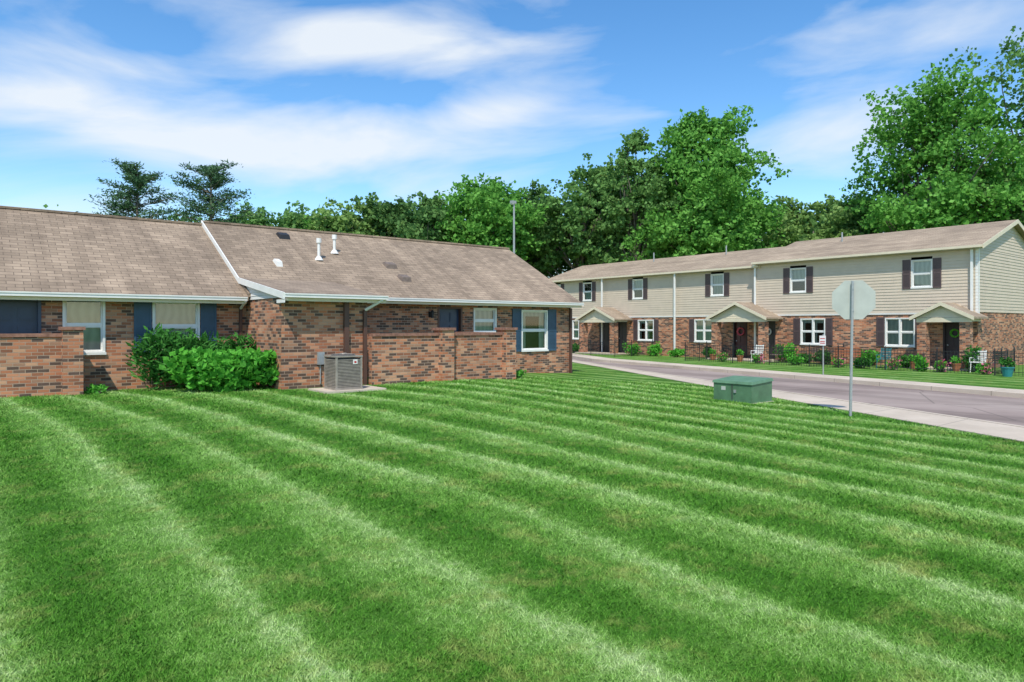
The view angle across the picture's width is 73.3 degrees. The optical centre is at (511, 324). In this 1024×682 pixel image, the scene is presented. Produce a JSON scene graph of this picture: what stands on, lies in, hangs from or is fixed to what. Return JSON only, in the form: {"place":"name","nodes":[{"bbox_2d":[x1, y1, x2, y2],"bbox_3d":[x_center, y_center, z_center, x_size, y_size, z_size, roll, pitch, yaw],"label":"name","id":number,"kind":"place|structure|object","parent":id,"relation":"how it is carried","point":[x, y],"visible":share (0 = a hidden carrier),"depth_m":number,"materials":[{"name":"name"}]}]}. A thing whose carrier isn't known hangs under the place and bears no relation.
{"place":"outdoors","nodes":[
{"label":"outdoors","id":0,"kind":"place"},
{"bbox_2d":[0,352,1023,681],"bbox_3d":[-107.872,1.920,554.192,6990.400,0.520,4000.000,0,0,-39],"label":"ground lawn","id":1,"kind":"structure","parent":0,"point":[584,372],"depth_m":5.47,"materials":[{"name":"green plant"}]},
{"bbox_2d":[0,327,85,396],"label":"brick patio wall","id":2,"kind":"structure","parent":1,"relation":"on","point":[40,364],"depth_m":16.26,"materials":[{"name":"brown brick"}]},
{"bbox_2d":[84,383,109,393],"bbox_3d":[-10.208,1.611,16.946,0.537,0.371,0.412,0,0,-9],"label":"green shrub","id":3,"kind":"object","parent":1,"relation":"on","point":[92,388],"visible":0.91,"depth_m":16.86,"materials":[{"name":"green plant"}]},
{"bbox_2d":[76,157,185,219],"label":"pine tree","id":4,"kind":"object","parent":1,"relation":"on","point":[139,180],"visible":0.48,"depth_m":54.09,"materials":[{"name":"green plant"}]},
{"bbox_2d":[124,323,256,388],"bbox_3d":[-8.400,0.857,18.621,3.798,1.886,1.575,0,0,-39],"label":"yew shrub","id":5,"kind":"object","parent":1,"relation":"on","point":[172,341],"visible":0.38,"depth_m":17.89,"materials":[{"name":"green plant"}]},
{"bbox_2d":[163,159,262,223],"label":"pine tree","id":6,"kind":"object","parent":1,"relation":"on","point":[209,198],"visible":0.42,"depth_m":54.70,"materials":[{"name":"green plant"}]},
{"bbox_2d":[159,344,279,391],"bbox_3d":[-7.332,1.150,17.941,3.345,1.307,1.955,0,0,-39],"label":"green shrub","id":7,"kind":"object","parent":1,"relation":"on","point":[222,370],"visible":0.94,"depth_m":17.31,"materials":[{"name":"green plant"}]},
{"bbox_2d":[230,199,316,228],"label":"deciduous tree","id":8,"kind":"object","parent":1,"relation":"on","point":[287,219],"visible":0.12,"depth_m":73.15,"materials":[{"name":"green plant"}]},
{"bbox_2d":[41,298,568,390],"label":"walls","id":9,"kind":"structure","parent":1,"relation":"on","point":[296,336],"depth_m":18.60,"materials":[{"name":"brick"}]},
{"bbox_2d":[0,299,462,333],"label":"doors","id":10,"kind":"structure","parent":9,"relation":"attached to","point":[20,316],"depth_m":16.90,"materials":[{"name":"blue paint"}]},
{"bbox_2d":[240,284,278,299],"bbox_3d":[-7.513,-1.120,19.750,0.016,0.800,4.824,0,0,-39],"label":"gable siding","id":11,"kind":"object","parent":9,"relation":"attached to","point":[256,294],"visible":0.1,"depth_m":19.21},
{"bbox_2d":[0,206,580,302],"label":"roof","id":12,"kind":"structure","parent":9,"relation":"on","point":[43,250],"depth_m":21.64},
{"bbox_2d":[273,232,411,281],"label":"roof vents","id":13,"kind":"object","parent":12,"relation":"on","point":[387,265],"visible":0.93,"depth_m":24.31,"materials":[{"name":"white metal"}]},
{"bbox_2d":[0,220,583,307],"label":"gutters and trim","id":14,"kind":"object","parent":9,"relation":"attached to","point":[26,295],"visible":0.97,"depth_m":18.61,"materials":[{"name":"white paint"}]},
{"bbox_2d":[62,301,548,354],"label":"windows","id":15,"kind":"structure","parent":9,"relation":"attached to","point":[90,316],"depth_m":19.00,"materials":[{"name":"glass"}]},
{"bbox_2d":[134,302,555,352],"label":"shutters","id":16,"kind":"object","parent":9,"relation":"attached to","point":[143,315],"visible":0.81,"depth_m":19.39,"materials":[{"name":"blue paint"}]},
{"bbox_2d":[239,300,571,384],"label":"downspouts and conduit","id":17,"kind":"object","parent":9,"relation":"attached to","point":[320,358],"visible":0.8,"depth_m":19.26,"materials":[{"name":"grey metal"}]},
{"bbox_2d":[428,310,433,317],"bbox_3d":[-2.785,-0.390,23.874,0.160,0.280,0.230,0,0,-39],"label":"wall lantern","id":18,"kind":"object","parent":9,"relation":"attached to","point":[431,313],"depth_m":23.82,"materials":[{"name":"black metal"}]},
{"bbox_2d":[300,208,349,231],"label":"deciduous tree","id":19,"kind":"object","parent":1,"relation":"on","point":[306,222],"depth_m":69.68,"materials":[{"name":"green plant"}]},
{"bbox_2d":[308,353,385,393],"bbox_3d":[-4.282,1.250,17.896,1.650,1.060,1.150,0,0,-39],"label":"air conditioner unit","id":20,"kind":"object","parent":1,"relation":"on","point":[343,372],"visible":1,"depth_m":17.56,"materials":[{"name":"metal"}]},
{"bbox_2d":[296,197,405,236],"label":"deciduous tree","id":21,"kind":"object","parent":1,"relation":"on","point":[352,224],"visible":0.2,"depth_m":67.82,"materials":[{"name":"green plant"}]},
{"bbox_2d":[350,192,416,237],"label":"deciduous tree","id":22,"kind":"object","parent":1,"relation":"on","point":[388,214],"visible":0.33,"depth_m":70.22,"materials":[{"name":"green plant"}]},
{"bbox_2d":[392,191,464,242],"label":"deciduous tree","id":23,"kind":"object","parent":1,"relation":"on","point":[427,211],"visible":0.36,"depth_m":60.91,"materials":[{"name":"green plant"}]},
{"bbox_2d":[368,327,517,384],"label":"brick patio wall","id":24,"kind":"structure","parent":1,"relation":"on","point":[442,354],"depth_m":20.57,"materials":[{"name":"brown brick"}]},
{"bbox_2d":[424,173,548,275],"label":"deciduous tree","id":25,"kind":"object","parent":1,"relation":"on","point":[485,217],"visible":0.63,"depth_m":60.91,"materials":[{"name":"green plant"}]},
{"bbox_2d":[43,189,975,277],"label":"distant treeline","id":26,"kind":"object","parent":1,"relation":"on","point":[814,223],"depth_m":73.18,"materials":[{"name":"green plant"}]},
{"bbox_2d":[510,200,515,253],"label":"street lamp","id":27,"kind":"object","parent":1,"relation":"on","point":[513,202],"visible":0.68,"depth_m":44.89,"materials":[{"name":"metal"}]},
{"bbox_2d":[516,370,526,377],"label":"green shrub","id":28,"kind":"object","parent":1,"relation":"on","point":[519,373],"visible":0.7,"depth_m":23.05,"materials":[{"name":"green plant"}]},
{"bbox_2d":[502,178,567,272],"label":"deciduous tree","id":29,"kind":"object","parent":1,"relation":"on","point":[532,194],"visible":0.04,"depth_m":68.33,"materials":[{"name":"green plant"}]},
{"bbox_2d":[572,343,578,352],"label":"garden shrub","id":30,"kind":"object","parent":1,"relation":"on","point":[575,347],"visible":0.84,"depth_m":50.38,"materials":[{"name":"green plant"}]},
{"bbox_2d":[521,152,643,282],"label":"deciduous tree","id":31,"kind":"object","parent":1,"relation":"on","point":[572,235],"visible":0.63,"depth_m":63.56,"materials":[{"name":"green plant"}]},
{"bbox_2d":[571,165,651,281],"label":"deciduous tree","id":32,"kind":"object","parent":1,"relation":"on","point":[593,261],"visible":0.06,"depth_m":65.75,"materials":[{"name":"green plant"}]},
{"bbox_2d":[572,339,652,356],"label":"iron fence","id":33,"kind":"object","parent":1,"relation":"on","point":[620,354],"visible":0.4,"depth_m":45.24,"materials":[{"name":"black metal"}]},
{"bbox_2d":[623,343,641,355],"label":"garden shrub","id":34,"kind":"object","parent":1,"relation":"on","point":[633,349],"visible":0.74,"depth_m":45.81,"materials":[{"name":"green plant"}]},
{"bbox_2d":[593,127,682,262],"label":"deciduous tree","id":35,"kind":"object","parent":1,"relation":"on","point":[625,163],"visible":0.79,"depth_m":60.89,"materials":[{"name":"green plant"}]},
{"bbox_2d":[647,341,662,355],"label":"garden shrub","id":36,"kind":"object","parent":1,"relation":"on","point":[655,350],"visible":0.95,"depth_m":45.04,"materials":[{"name":"green plant"}]},
{"bbox_2d":[667,348,686,356],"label":"garden shrub","id":37,"kind":"object","parent":1,"relation":"on","point":[675,352],"visible":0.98,"depth_m":43.40,"materials":[{"name":"green plant"}]},
{"bbox_2d":[617,105,792,261],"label":"deciduous tree","id":38,"kind":"object","parent":1,"relation":"on","point":[719,212],"visible":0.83,"depth_m":58.99,"materials":[{"name":"green plant"}]},
{"bbox_2d":[702,347,709,357],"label":"garden shrub","id":39,"kind":"object","parent":1,"relation":"on","point":[704,351],"visible":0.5,"depth_m":41.87,"materials":[{"name":"green plant"}]},
{"bbox_2d":[716,351,729,361],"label":"flowering plant","id":40,"kind":"object","parent":1,"relation":"on","point":[724,356],"visible":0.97,"depth_m":38.42,"materials":[{"name":"green plant"}]},
{"bbox_2d":[712,376,773,403],"bbox_3d":[6.159,1.787,18.385,1.040,0.770,1.200,0,0,-39],"label":"utility transformer box","id":41,"kind":"object","parent":1,"relation":"on","point":[751,390],"visible":0.87,"depth_m":18.05,"materials":[{"name":"metal"}]},
{"bbox_2d":[751,353,760,362],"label":"flowering plant","id":42,"kind":"object","parent":1,"relation":"on","point":[754,357],"visible":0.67,"depth_m":36.74,"materials":[{"name":"green plant"}]},
{"bbox_2d":[751,345,763,361],"bbox_3d":[13.551,1.564,38.014,0.554,0.955,0.519,0,0,-39],"label":"patio chair","id":43,"kind":"object","parent":1,"relation":"on","point":[758,352],"visible":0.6,"depth_m":38.06,"materials":[{"name":"white paint"}]},
{"bbox_2d":[685,341,843,366],"bbox_3d":[13.607,1.510,37.720,3.877,1.140,7.349,0,0,-39],"label":"iron fence","id":44,"kind":"object","parent":1,"relation":"on","point":[750,349],"visible":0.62,"depth_m":35.95,"materials":[{"name":"black metal"}]},
{"bbox_2d":[770,345,782,362],"bbox_3d":[14.317,1.564,37.217,0.554,0.955,0.519,0,0,-39],"label":"patio chair","id":45,"kind":"object","parent":1,"relation":"on","point":[778,351],"visible":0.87,"depth_m":37.23,"materials":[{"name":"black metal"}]},
{"bbox_2d":[772,343,797,361],"bbox_3d":[15.161,1.544,38.013,0.995,1.229,1.668,0,0,-16],"label":"garden shrub","id":46,"kind":"object","parent":1,"relation":"on","point":[786,354],"visible":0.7,"depth_m":37.77,"materials":[{"name":"green plant"}]},
{"bbox_2d":[549,219,1023,371],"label":"brick townhouse","id":47,"kind":"structure","parent":1,"relation":"on","point":[958,289],"depth_m":37.59,"materials":[{"name":"plastic"}]},
{"bbox_2d":[555,270,723,342],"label":"windows far","id":48,"kind":"structure","parent":47,"relation":"in","point":[702,327],"depth_m":47.04,"materials":[{"name":"white paint"}]},
{"bbox_2d":[599,322,746,357],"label":"doors far","id":49,"kind":"structure","parent":47,"relation":"in","point":[738,340],"depth_m":48.63,"materials":[{"name":"paint"}]},
{"bbox_2d":[789,256,932,347],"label":"windows","id":50,"kind":"structure","parent":47,"relation":"in","point":[899,332],"depth_m":34.43,"materials":[{"name":"white paint"}]},
{"bbox_2d":[767,321,958,366],"bbox_3d":[17.789,0.855,35.994,0.210,2.250,10.510,0,0,-39],"label":"front door","id":51,"kind":"structure","parent":47,"relation":"in","point":[950,343],"depth_m":32.52,"materials":[{"name":"paint"}]},
{"bbox_2d":[786,355,804,364],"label":"garden shrub","id":52,"kind":"object","parent":1,"relation":"on","point":[792,360],"visible":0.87,"depth_m":35.07,"materials":[{"name":"green plant"}]},
{"bbox_2d":[572,355,1023,397],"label":"kerb","id":53,"kind":"structure","parent":1,"relation":"on","point":[961,390],"depth_m":25.81,"materials":[{"name":"concrete"}]},
{"bbox_2d":[575,360,1023,427],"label":"kerb","id":54,"kind":"structure","parent":1,"relation":"on","point":[845,400],"depth_m":17.37,"materials":[{"name":"concrete"}]},
{"bbox_2d":[798,353,812,362],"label":"garden shrub","id":55,"kind":"object","parent":1,"relation":"on","point":[803,355],"visible":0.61,"depth_m":36.62,"materials":[{"name":"green plant"}]},
{"bbox_2d":[775,194,842,241],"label":"deciduous tree","id":56,"kind":"object","parent":1,"relation":"on","point":[814,206],"visible":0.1,"depth_m":74.61,"materials":[{"name":"green plant"}]},
{"bbox_2d":[761,206,864,247],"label":"deciduous tree","id":57,"kind":"object","parent":1,"relation":"on","point":[793,234],"visible":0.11,"depth_m":63.31,"materials":[{"name":"green plant"}]},
{"bbox_2d":[819,334,825,374],"bbox_3d":[12.604,1.230,27.902,0.089,1.700,0.260,0,0,-39],"label":"traffic sign","id":58,"kind":"object","parent":1,"relation":"on","point":[822,340],"visible":0.88,"depth_m":27.89,"materials":[{"name":"metal"}]},
{"bbox_2d":[811,349,833,363],"bbox_3d":[16.359,1.667,36.079,1.120,0.983,1.074,0,0,-39],"label":"garden shrub","id":59,"kind":"object","parent":1,"relation":"on","point":[819,356],"visible":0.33,"depth_m":35.89,"materials":[{"name":"green plant"}]},
{"bbox_2d":[831,356,844,366],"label":"flowering plant","id":60,"kind":"object","parent":1,"relation":"on","point":[833,360],"visible":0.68,"depth_m":33.47,"materials":[{"name":"green plant"}]},
{"bbox_2d":[831,347,860,363],"bbox_3d":[16.864,1.590,34.773,0.500,0.900,1.320,0,0,-39],"label":"garden bench","id":61,"kind":"object","parent":1,"relation":"on","point":[854,350],"visible":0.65,"depth_m":34.89,"materials":[{"name":"wood"}]},
{"bbox_2d":[803,187,895,240],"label":"deciduous tree","id":62,"kind":"object","parent":1,"relation":"on","point":[855,224],"visible":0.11,"depth_m":64.61,"materials":[{"name":"green plant"}]},
{"bbox_2d":[832,280,875,415],"bbox_3d":[7.592,0.618,15.307,0.868,3.225,0.110,0,0,29],"label":"stop sign","id":63,"kind":"object","parent":1,"relation":"on","point":[852,300],"visible":0.86,"depth_m":15.30,"materials":[{"name":"metal"}]},
{"bbox_2d":[853,357,871,367],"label":"garden shrub","id":64,"kind":"object","parent":1,"relation":"on","point":[860,362],"visible":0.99,"depth_m":32.27,"materials":[{"name":"green plant"}]},
{"bbox_2d":[857,348,879,363],"bbox_3d":[17.896,1.664,34.650,1.158,0.992,1.144,0,0,-39],"label":"garden shrub","id":65,"kind":"object","parent":1,"relation":"on","point":[870,355],"visible":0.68,"depth_m":34.39,"materials":[{"name":"green plant"}]},
{"bbox_2d":[876,348,891,368],"bbox_3d":[17.568,1.564,32.518,0.554,0.955,0.519,0,0,-39],"label":"patio chair","id":66,"kind":"object","parent":1,"relation":"on","point":[888,358],"visible":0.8,"depth_m":32.55,"materials":[{"name":"teal plastic"}]},
{"bbox_2d":[882,357,902,369],"bbox_3d":[17.473,1.818,31.634,0.854,0.680,0.799,0,0,-39],"label":"flowering plant","id":67,"kind":"object","parent":1,"relation":"on","point":[887,363],"visible":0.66,"depth_m":31.55,"materials":[{"name":"green plant"}]},
{"bbox_2d":[898,354,909,366],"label":"garden shrub","id":68,"kind":"object","parent":1,"relation":"on","point":[905,360],"visible":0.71,"depth_m":32.79,"materials":[{"name":"green plant"}]},
{"bbox_2d":[816,345,1014,374],"bbox_3d":[18.319,1.510,31.939,3.282,1.140,7.649,0,0,-42],"label":"iron fence","id":69,"kind":"object","parent":1,"relation":"on","point":[995,356],"visible":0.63,"depth_m":30.04,"materials":[{"name":"black metal"}]},
{"bbox_2d":[914,357,928,370],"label":"garden shrub","id":70,"kind":"object","parent":1,"relation":"on","point":[919,362],"visible":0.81,"depth_m":30.36,"materials":[{"name":"green plant"}]},
{"bbox_2d":[839,58,1023,233],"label":"deciduous tree","id":71,"kind":"object","parent":1,"relation":"on","point":[943,199],"visible":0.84,"depth_m":54.92,"materials":[{"name":"green plant"}]},
{"bbox_2d":[932,360,946,371],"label":"flowering plant","id":72,"kind":"object","parent":1,"relation":"on","point":[943,363],"visible":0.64,"depth_m":29.80,"materials":[{"name":"green plant"}]},
{"bbox_2d":[938,359,951,371],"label":"flowering plant","id":73,"kind":"object","parent":1,"relation":"on","point":[944,367],"visible":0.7,"depth_m":29.83,"materials":[{"name":"pink plant"}]},
{"bbox_2d":[951,363,960,370],"bbox_3d":[19.662,1.870,30.480,0.394,0.340,0.394,0,0,-39],"label":"terracotta pot","id":74,"kind":"object","parent":1,"relation":"on","point":[957,366],"visible":0.85,"depth_m":30.36,"materials":[{"name":"orange ceramic"}]},
{"bbox_2d":[950,355,960,363],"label":"potted plant","id":75,"kind":"object","parent":74,"relation":"in","point":[957,360],"visible":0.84,"depth_m":30.43,"materials":[{"name":"green plant"}]},
{"bbox_2d":[908,25,1023,225],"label":"deciduous tree","id":76,"kind":"object","parent":1,"relation":"on","point":[1018,53],"visible":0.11,"depth_m":55.52,"materials":[{"name":"green plant"}]},
{"bbox_2d":[960,345,981,371],"bbox_3d":[20.108,1.512,30.104,0.834,1.278,0.729,0,0,27],"label":"garden shrub","id":77,"kind":"object","parent":1,"relation":"on","point":[965,359],"visible":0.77,"depth_m":30.05,"materials":[{"name":"green plant"}]},
{"bbox_2d":[969,350,986,371],"bbox_3d":[20.099,1.564,29.677,0.554,0.955,0.519,0,0,-39],"label":"patio chair","id":78,"kind":"object","parent":1,"relation":"on","point":[977,359],"visible":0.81,"depth_m":29.71,"materials":[{"name":"white paint"}]},
{"bbox_2d":[975,363,990,373],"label":"flowering plant","id":79,"kind":"object","parent":1,"relation":"on","point":[982,368],"visible":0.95,"depth_m":28.39,"materials":[{"name":"green plant"}]},
{"bbox_2d":[980,362,993,374],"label":"flowering plant","id":80,"kind":"object","parent":1,"relation":"on","point":[988,372],"visible":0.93,"depth_m":28.27,"materials":[{"name":"pink plant"}]},
{"bbox_2d":[988,350,1005,372],"bbox_3d":[20.537,1.564,29.131,0.554,0.955,0.519,0,0,-39],"label":"patio chair","id":81,"kind":"object","parent":1,"relation":"on","point":[992,358],"visible":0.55,"depth_m":29.25,"materials":[{"name":"black metal"}]},
{"bbox_2d":[1000,367,1014,376],"bbox_3d":[19.585,1.850,27.216,0.481,0.380,0.481,0,0,-39],"label":"teal planter","id":82,"kind":"object","parent":1,"relation":"on","point":[1007,371],"visible":1,"depth_m":27.07,"materials":[{"name":"ceramic"}]},
{"bbox_2d":[998,357,1015,366],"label":"potted plant","id":83,"kind":"object","parent":82,"relation":"on","point":[1007,363],"visible":1,"depth_m":27.19,"materials":[{"name":"green plant"}]},
{"bbox_2d":[1006,349,1023,372],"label":"iron fence","id":84,"kind":"object","parent":1,"relation":"on","point":[1008,356],"visible":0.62,"depth_m":27.77,"materials":[{"name":"black metal"}]},
{"bbox_3d":[12.708,1.870,38.363,0.394,0.340,0.394,0,0,-39],"label":"terracotta pot","id":85,"kind":"object","parent":1,"relation":"on","visible":0},
{"bbox_2d":[736,349,743,355],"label":"potted plant","id":86,"kind":"object","parent":85,"relation":"in","point":[738,351],"visible":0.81,"depth_m":38.36,"materials":[{"name":"green plant"}]},
{"bbox_3d":[18.381,1.870,31.119,0.394,0.340,0.394,0,0,-39],"label":"terracotta pot","id":87,"kind":"object","parent":1,"relation":"on","visible":0},
{"bbox_2d":[911,353,922,362],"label":"potted plant","id":88,"kind":"object","parent":87,"relation":"in","point":[919,356],"visible":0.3,"depth_m":31.06,"materials":[{"name":"green plant"}]},
{"bbox_2d":[0,0,1023,277],"label":"sky","id":89,"kind":"structure","parent":0,"point":[315,100],"materials":[{"name":"blue"}]},
{"bbox_2d":[572,358,1023,425],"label":"asphalt road","id":90,"kind":"structure","parent":0,"point":[1007,410],"depth_m":20.61,"materials":[{"name":"grey asphalt"}]},
{"bbox_2d":[572,360,1023,441],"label":"pavement","id":91,"kind":"structure","parent":0,"point":[994,429],"depth_m":15.54,"materials":[{"name":"concrete"}]},
{"bbox_2d":[572,353,1023,392],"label":"pavement","id":92,"kind":"structure","parent":0,"point":[885,380],"depth_m":26.95,"materials":[{"name":"concrete"}]}
]}

